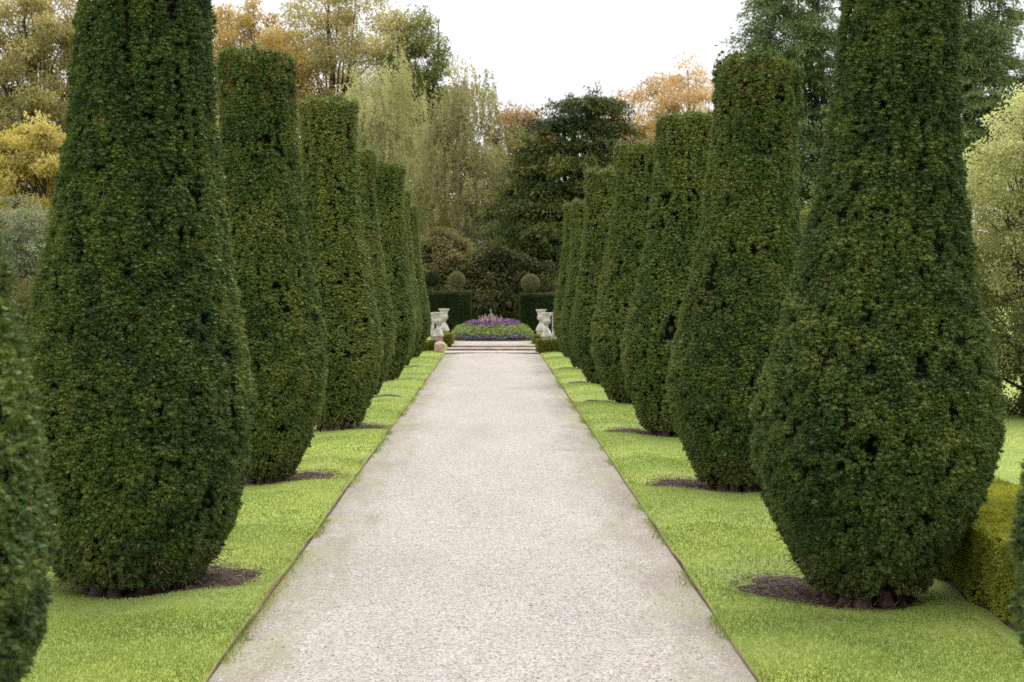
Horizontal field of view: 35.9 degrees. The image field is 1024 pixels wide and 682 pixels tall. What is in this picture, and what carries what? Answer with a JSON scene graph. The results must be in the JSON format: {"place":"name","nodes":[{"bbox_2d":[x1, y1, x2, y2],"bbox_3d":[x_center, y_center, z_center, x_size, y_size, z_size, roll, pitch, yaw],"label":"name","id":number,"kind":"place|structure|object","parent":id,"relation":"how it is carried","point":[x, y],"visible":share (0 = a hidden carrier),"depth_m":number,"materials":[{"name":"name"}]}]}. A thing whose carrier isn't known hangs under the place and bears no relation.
{"place":"outdoors","nodes":[
{"label":"outdoors","id":0,"kind":"place"},
{"bbox_2d":[208,353,756,681],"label":"gravel path","id":1,"kind":"structure","parent":0,"point":[490,402],"depth_m":10.00,"materials":[{"name":"beige gravel"}]},
{"bbox_2d":[0,0,1023,262],"label":"sky","id":2,"kind":"structure","parent":0,"point":[534,50],"materials":[{"name":"white"}]},
{"bbox_2d":[13,300,1023,681],"bbox_3d":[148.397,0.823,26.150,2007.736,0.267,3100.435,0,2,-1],"label":"lawn","id":3,"kind":"structure","parent":0,"point":[979,612],"depth_m":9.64,"materials":[{"name":"green plant"}]},
{"bbox_2d":[9,284,32,330],"bbox_3d":[-9.545,-0.107,30.841,1.729,2.064,1.841,-2,3,-39],"label":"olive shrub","id":4,"kind":"object","parent":3,"relation":"on","point":[23,306],"visible":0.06,"depth_m":30.73,"materials":[{"name":"green plant"}]},
{"bbox_2d":[16,278,32,297],"bbox_3d":[-11.619,-0.420,37.865,0.456,2.200,0.434,-1,2,-35],"label":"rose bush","id":5,"kind":"object","parent":3,"relation":"on","point":[26,283],"visible":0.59,"depth_m":37.82,"materials":[{"name":"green plant"}]},
{"bbox_2d":[0,191,49,319],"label":"silver shrub","id":6,"kind":"object","parent":3,"relation":"on","point":[20,237],"visible":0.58,"depth_m":41.20,"materials":[{"name":"green plant"}]},
{"bbox_2d":[0,109,76,253],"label":"maple tree","id":7,"kind":"object","parent":3,"relation":"on","point":[31,144],"visible":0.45,"depth_m":60.26,"materials":[{"name":"yellow plant"}]},
{"bbox_2d":[0,0,87,264],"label":"lime tree","id":8,"kind":"object","parent":3,"relation":"on","point":[24,52],"visible":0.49,"depth_m":81.40,"materials":[{"name":"yellow plant"}]},
{"bbox_2d":[102,565,260,598],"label":"soil","id":9,"kind":"structure","parent":3,"relation":"on","point":[227,581],"depth_m":9.56,"materials":[{"name":"brown soil"}]},
{"bbox_2d":[22,0,259,599],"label":"clipped yew","id":10,"kind":"object","parent":9,"relation":"on","point":[137,339],"visible":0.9,"depth_m":9.09,"materials":[{"name":"green plant"}]},
{"bbox_2d":[204,0,334,161],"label":"beech tree","id":11,"kind":"object","parent":3,"relation":"on","point":[248,25],"visible":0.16,"depth_m":94.64,"materials":[{"name":"orange plant"}]},
{"bbox_2d":[255,472,333,483],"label":"soil","id":12,"kind":"structure","parent":3,"relation":"on","point":[313,477],"depth_m":14.96,"materials":[{"name":"brown soil"}]},
{"bbox_2d":[214,39,328,485],"bbox_3d":[-2.346,-0.677,14.714,1.284,4.198,1.312,0,2,-1],"label":"clipped yew","id":13,"kind":"object","parent":12,"relation":"on","point":[285,328],"visible":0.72,"depth_m":14.39,"materials":[{"name":"green plant"}]},
{"bbox_2d":[205,356,443,681],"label":"path edging","id":14,"kind":"object","parent":3,"relation":"on","point":[279,580],"visible":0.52,"depth_m":9.70,"materials":[{"name":"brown wood"}]},
{"bbox_2d":[258,0,437,172],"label":"oak tree","id":15,"kind":"object","parent":3,"relation":"on","point":[324,50],"visible":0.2,"depth_m":96.84,"materials":[{"name":"yellow plant"}]},
{"bbox_2d":[352,424,382,429],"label":"soil","id":16,"kind":"structure","parent":3,"relation":"on","point":[366,426],"depth_m":20.28,"materials":[{"name":"brown soil"}]},
{"bbox_2d":[297,90,384,431],"bbox_3d":[-2.265,-0.974,19.988,1.309,4.405,1.288,0,2,-1],"label":"clipped yew","id":17,"kind":"object","parent":16,"relation":"on","point":[340,257],"visible":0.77,"depth_m":19.61,"materials":[{"name":"green plant"}]},
{"bbox_2d":[374,394,401,397],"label":"soil","id":18,"kind":"structure","parent":3,"relation":"on","point":[387,395],"depth_m":25.54,"materials":[{"name":"brown soil"}]},
{"bbox_2d":[357,144,396,397],"bbox_3d":[-2.482,-1.079,25.285,1.292,4.220,1.293,0,2,-1],"label":"clipped yew","id":19,"kind":"object","parent":18,"relation":"on","point":[367,155],"visible":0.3,"depth_m":25.02,"materials":[{"name":"green plant"}]},
{"bbox_2d":[330,44,450,239],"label":"birch tree","id":20,"kind":"object","parent":3,"relation":"on","point":[388,123],"visible":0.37,"depth_m":82.59,"materials":[{"name":"green plant"}]},
{"bbox_2d":[372,3,455,210],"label":"oak tree","id":21,"kind":"object","parent":3,"relation":"on","point":[438,66],"visible":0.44,"depth_m":95.58,"materials":[{"name":"green plant"}]},
{"bbox_2d":[422,339,436,350],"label":"box hedge","id":22,"kind":"object","parent":3,"relation":"on","point":[429,345],"visible":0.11,"depth_m":41.96,"materials":[{"name":"green plant"}]},
{"bbox_2d":[431,313,433,339],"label":"stone post","id":23,"kind":"object","parent":3,"relation":"on","point":[432,325],"visible":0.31,"depth_m":43.54,"materials":[{"name":"beige stone"}]},
{"bbox_2d":[433,312,443,341],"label":"stone urn","id":24,"kind":"object","parent":3,"relation":"on","point":[438,335],"visible":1,"depth_m":42.39,"materials":[{"name":"white stone"}]},
{"bbox_2d":[434,342,445,352],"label":"stone block","id":25,"kind":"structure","parent":3,"relation":"on","point":[440,347],"depth_m":41.70,"materials":[{"name":"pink stone"}]},
{"bbox_2d":[439,309,449,332],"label":"stone urn","id":26,"kind":"object","parent":3,"relation":"on","point":[444,327],"visible":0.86,"depth_m":44.69,"materials":[{"name":"white stone"}]},
{"bbox_2d":[420,226,475,293],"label":"brown shrub","id":27,"kind":"object","parent":3,"relation":"on","point":[441,248],"visible":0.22,"depth_m":57.33,"materials":[{"name":"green plant"}]},
{"bbox_2d":[426,290,471,336],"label":"tall hedge","id":28,"kind":"object","parent":3,"relation":"on","point":[458,306],"visible":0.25,"depth_m":49.99,"materials":[{"name":"green plant"}]},
{"bbox_2d":[424,271,439,293],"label":"ball topiary","id":29,"kind":"object","parent":28,"relation":"on","point":[432,279],"visible":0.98,"depth_m":50.29,"materials":[{"name":"green plant"}]},
{"bbox_2d":[448,271,465,290],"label":"ball topiary","id":30,"kind":"object","parent":28,"relation":"on","point":[456,280],"visible":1,"depth_m":50.28,"materials":[{"name":"green plant"}]},
{"bbox_2d":[443,332,454,346],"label":"box hedge","id":31,"kind":"object","parent":3,"relation":"on","point":[448,339],"visible":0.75,"depth_m":43.36,"materials":[{"name":"green plant"}]},
{"bbox_2d":[401,55,528,258],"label":"birch tree","id":32,"kind":"object","parent":3,"relation":"on","point":[446,134],"visible":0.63,"depth_m":78.49,"materials":[{"name":"green plant"}]},
{"bbox_2d":[443,350,538,353],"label":"stone step","id":33,"kind":"object","parent":3,"relation":"on","point":[513,352],"visible":0.5,"depth_m":41.56,"materials":[{"name":"beige stone"}]},
{"bbox_2d":[447,347,535,350],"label":"stone step","id":34,"kind":"object","parent":33,"relation":"on","point":[491,348],"visible":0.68,"depth_m":42.41,"materials":[{"name":"beige stone"}]},
{"bbox_2d":[488,309,494,318],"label":"garden statue","id":35,"kind":"object","parent":3,"relation":"on","point":[491,315],"visible":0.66,"depth_m":48.96,"materials":[{"name":"grey stone"}]},
{"bbox_2d":[451,314,533,340],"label":"flower bed","id":36,"kind":"object","parent":3,"relation":"on","point":[494,329],"visible":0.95,"depth_m":45.99,"materials":[{"name":"plant"}]},
{"bbox_2d":[454,341,531,343],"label":"terrace gravel","id":37,"kind":"structure","parent":3,"relation":"on","point":[492,342],"depth_m":44.59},
{"bbox_2d":[451,344,534,346],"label":"stone step","id":38,"kind":"object","parent":3,"relation":"on","point":[530,345],"visible":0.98,"depth_m":42.86,"materials":[{"name":"beige stone"}]},
{"bbox_2d":[434,242,557,320],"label":"laurel shrub","id":39,"kind":"object","parent":3,"relation":"on","point":[493,286],"visible":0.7,"depth_m":56.39,"materials":[{"name":"green plant"}]},
{"bbox_2d":[77,422,922,610],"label":"dry litter","id":40,"kind":"object","parent":3,"relation":"on","point":[674,477],"visible":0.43,"depth_m":9.65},
{"bbox_2d":[9,183,1018,306],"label":"woods","id":41,"kind":"object","parent":3,"relation":"on","point":[803,202],"depth_m":121.03,"materials":[{"name":"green plant"}]},
{"bbox_2d":[481,98,560,240],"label":"beech tree","id":42,"kind":"object","parent":3,"relation":"on","point":[505,117],"visible":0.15,"depth_m":106.85,"materials":[{"name":"orange plant"}]},
{"bbox_2d":[80,411,972,678],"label":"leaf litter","id":43,"kind":"object","parent":3,"relation":"on","point":[528,605],"visible":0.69,"depth_m":8.29,"materials":[{"name":"brown plant"}]},
{"bbox_2d":[531,333,541,344],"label":"box hedge","id":44,"kind":"object","parent":3,"relation":"on","point":[534,337],"visible":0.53,"depth_m":43.40,"materials":[{"name":"green plant"}]},
{"bbox_2d":[518,292,558,333],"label":"tall hedge","id":45,"kind":"object","parent":3,"relation":"on","point":[529,304],"visible":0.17,"depth_m":50.01,"materials":[{"name":"green plant"}]},
{"bbox_2d":[521,273,539,292],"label":"ball topiary","id":46,"kind":"object","parent":45,"relation":"on","point":[530,283],"visible":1,"depth_m":50.30,"materials":[{"name":"green plant"}]},
{"bbox_2d":[536,309,545,333],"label":"stone urn","id":47,"kind":"object","parent":3,"relation":"on","point":[540,328],"visible":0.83,"depth_m":44.72,"materials":[{"name":"beige stone"}]},
{"bbox_2d":[541,313,551,338],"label":"stone urn","id":48,"kind":"object","parent":3,"relation":"on","point":[546,332],"visible":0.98,"depth_m":42.43,"materials":[{"name":"white stone"}]},
{"bbox_2d":[535,338,560,353],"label":"box hedge","id":49,"kind":"object","parent":3,"relation":"on","point":[547,345],"visible":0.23,"depth_m":41.65,"materials":[{"name":"green plant"}]},
{"bbox_2d":[551,313,555,340],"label":"stone post","id":50,"kind":"object","parent":3,"relation":"on","point":[553,336],"visible":0.36,"depth_m":43.58,"materials":[{"name":"beige stone"}]},
{"bbox_2d":[467,81,658,291],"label":"dark evergreen","id":51,"kind":"object","parent":3,"relation":"on","point":[535,190],"visible":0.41,"depth_m":70.19,"materials":[{"name":"green plant"}]},
{"bbox_2d":[584,400,614,402],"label":"soil","id":52,"kind":"structure","parent":3,"relation":"on","point":[598,400],"depth_m":24.55,"materials":[{"name":"brown soil"}]},
{"bbox_2d":[589,138,659,403],"bbox_3d":[1.836,-1.024,24.187,1.323,4.198,1.301,0,2,-1],"label":"clipped yew","id":53,"kind":"object","parent":52,"relation":"on","point":[628,232],"visible":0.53,"depth_m":23.89,"materials":[{"name":"green plant"}]},
{"bbox_2d":[584,84,664,199],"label":"beech tree","id":54,"kind":"object","parent":3,"relation":"on","point":[627,96],"visible":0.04,"depth_m":97.93,"materials":[{"name":"orange plant"}]},
{"bbox_2d":[607,429,671,435],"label":"soil","id":55,"kind":"structure","parent":3,"relation":"on","point":[632,431],"depth_m":19.45,"materials":[{"name":"brown soil"}]},
{"bbox_2d":[620,107,713,437],"bbox_3d":[1.969,-0.796,19.162,1.336,4.106,1.339,0,2,-1],"label":"clipped yew","id":56,"kind":"object","parent":55,"relation":"on","point":[674,212],"visible":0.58,"depth_m":18.85,"materials":[{"name":"green plant"}]},
{"bbox_2d":[540,354,759,681],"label":"path edging","id":57,"kind":"object","parent":3,"relation":"on","point":[681,564],"visible":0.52,"depth_m":9.94,"materials":[{"name":"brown wood"}]},
{"bbox_2d":[611,51,714,154],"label":"beech tree","id":58,"kind":"object","parent":3,"relation":"on","point":[675,83],"visible":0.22,"depth_m":93.56,"materials":[{"name":"orange plant"}]},
{"bbox_2d":[650,479,743,493],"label":"soil","id":59,"kind":"structure","parent":3,"relation":"on","point":[702,485],"depth_m":14.23,"materials":[{"name":"brown soil"}]},
{"bbox_2d":[664,45,805,493],"bbox_3d":[2.049,-0.598,14.027,1.384,4.047,1.377,0,2,-1],"label":"clipped yew","id":60,"kind":"object","parent":59,"relation":"on","point":[744,258],"visible":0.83,"depth_m":13.71,"materials":[{"name":"green plant"}]},
{"bbox_2d":[712,0,850,224],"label":"pine tree","id":61,"kind":"object","parent":3,"relation":"on","point":[819,81],"visible":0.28,"depth_m":72.16,"materials":[{"name":"green plant"}]},
{"bbox_2d":[791,195,824,239],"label":"green shrub","id":62,"kind":"object","parent":3,"relation":"on","point":[805,212],"visible":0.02,"depth_m":45.85,"materials":[{"name":"green plant"}]},
{"bbox_2d":[737,576,912,610],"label":"soil","id":63,"kind":"structure","parent":3,"relation":"on","point":[811,599],"depth_m":9.33,"materials":[{"name":"brown soil"}]},
{"bbox_2d":[748,0,1007,610],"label":"clipped yew","id":64,"kind":"object","parent":63,"relation":"on","point":[877,437],"visible":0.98,"depth_m":8.89,"materials":[{"name":"green plant"}]},
{"bbox_2d":[934,476,1021,622],"bbox_3d":[2.936,0.800,22.401,1.107,0.653,31.575,0,2,-1],"label":"golden hedge","id":65,"kind":"object","parent":3,"relation":"on","point":[981,564],"visible":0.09,"depth_m":9.03,"materials":[{"name":"green plant"}]},
{"bbox_2d":[945,577,1017,631],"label":"soil","id":66,"kind":"structure","parent":3,"relation":"on","point":[957,588],"depth_m":8.99,"materials":[{"name":"brown soil"}]},
{"bbox_2d":[950,0,1023,213],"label":"pine tree","id":67,"kind":"object","parent":3,"relation":"on","point":[987,60],"visible":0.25,"depth_m":69.70,"materials":[{"name":"green plant"}]},
{"bbox_2d":[952,80,1023,416],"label":"tree","id":68,"kind":"object","parent":3,"relation":"on","point":[994,269],"visible":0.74,"depth_m":21.18,"materials":[{"name":"green plant"}]},
{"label":"soil","id":69,"kind":"structure","parent":3,"relation":"on","visible":0},
{"bbox_2d":[0,212,62,681],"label":"clipped yew","id":70,"kind":"object","parent":69,"relation":"on","point":[30,543],"visible":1,"depth_m":4.45,"materials":[{"name":"green plant"}]},
{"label":"soil","id":71,"kind":"structure","parent":3,"relation":"on","visible":0},
{"bbox_2d":[372,160,416,381],"bbox_3d":[-2.450,-1.299,30.186,1.301,4.362,1.308,0,2,-1],"label":"clipped yew","id":72,"kind":"object","parent":71,"relation":"on","point":[390,185],"visible":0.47,"depth_m":29.84,"materials":[{"name":"green plant"}]},
{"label":"soil","id":73,"kind":"structure","parent":3,"relation":"on","visible":0},
{"bbox_2d":[403,186,422,365],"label":"clipped yew","id":74,"kind":"object","parent":73,"relation":"on","point":[411,260],"visible":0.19,"depth_m":34.52,"materials":[{"name":"green plant"}]},
{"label":"soil","id":75,"kind":"structure","parent":3,"relation":"on","visible":0},
{"bbox_2d":[408,203,431,357],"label":"clipped yew","id":76,"kind":"object","parent":75,"relation":"on","point":[414,211],"visible":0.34,"depth_m":39.70,"materials":[{"name":"green plant"}]},
{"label":"soil","id":77,"kind":"structure","parent":3,"relation":"on","visible":0},
{"bbox_2d":[1005,458,1023,657],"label":"clipped yew","id":78,"kind":"object","parent":77,"relation":"on","point":[1015,541],"visible":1,"depth_m":4.81,"materials":[{"name":"green plant"}]},
{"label":"soil","id":79,"kind":"structure","parent":3,"relation":"on","visible":0},
{"bbox_2d":[568,164,620,383],"bbox_3d":[1.643,-1.166,28.843,1.258,4.140,1.241,0,2,-1],"label":"clipped yew","id":80,"kind":"object","parent":79,"relation":"on","point":[599,194],"visible":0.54,"depth_m":28.50,"materials":[{"name":"green plant"}]},
{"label":"soil","id":81,"kind":"structure","parent":3,"relation":"on","visible":0},
{"bbox_2d":[559,197,585,368],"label":"clipped yew","id":82,"kind":"object","parent":81,"relation":"on","point":[577,215],"visible":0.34,"depth_m":33.55,"materials":[{"name":"green plant"}]},
{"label":"soil","id":83,"kind":"structure","parent":3,"relation":"on","visible":0},
{"bbox_2d":[552,200,580,357],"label":"clipped yew","id":84,"kind":"object","parent":83,"relation":"on","point":[558,301],"visible":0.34,"depth_m":39.17,"materials":[{"name":"green plant"}]}
]}

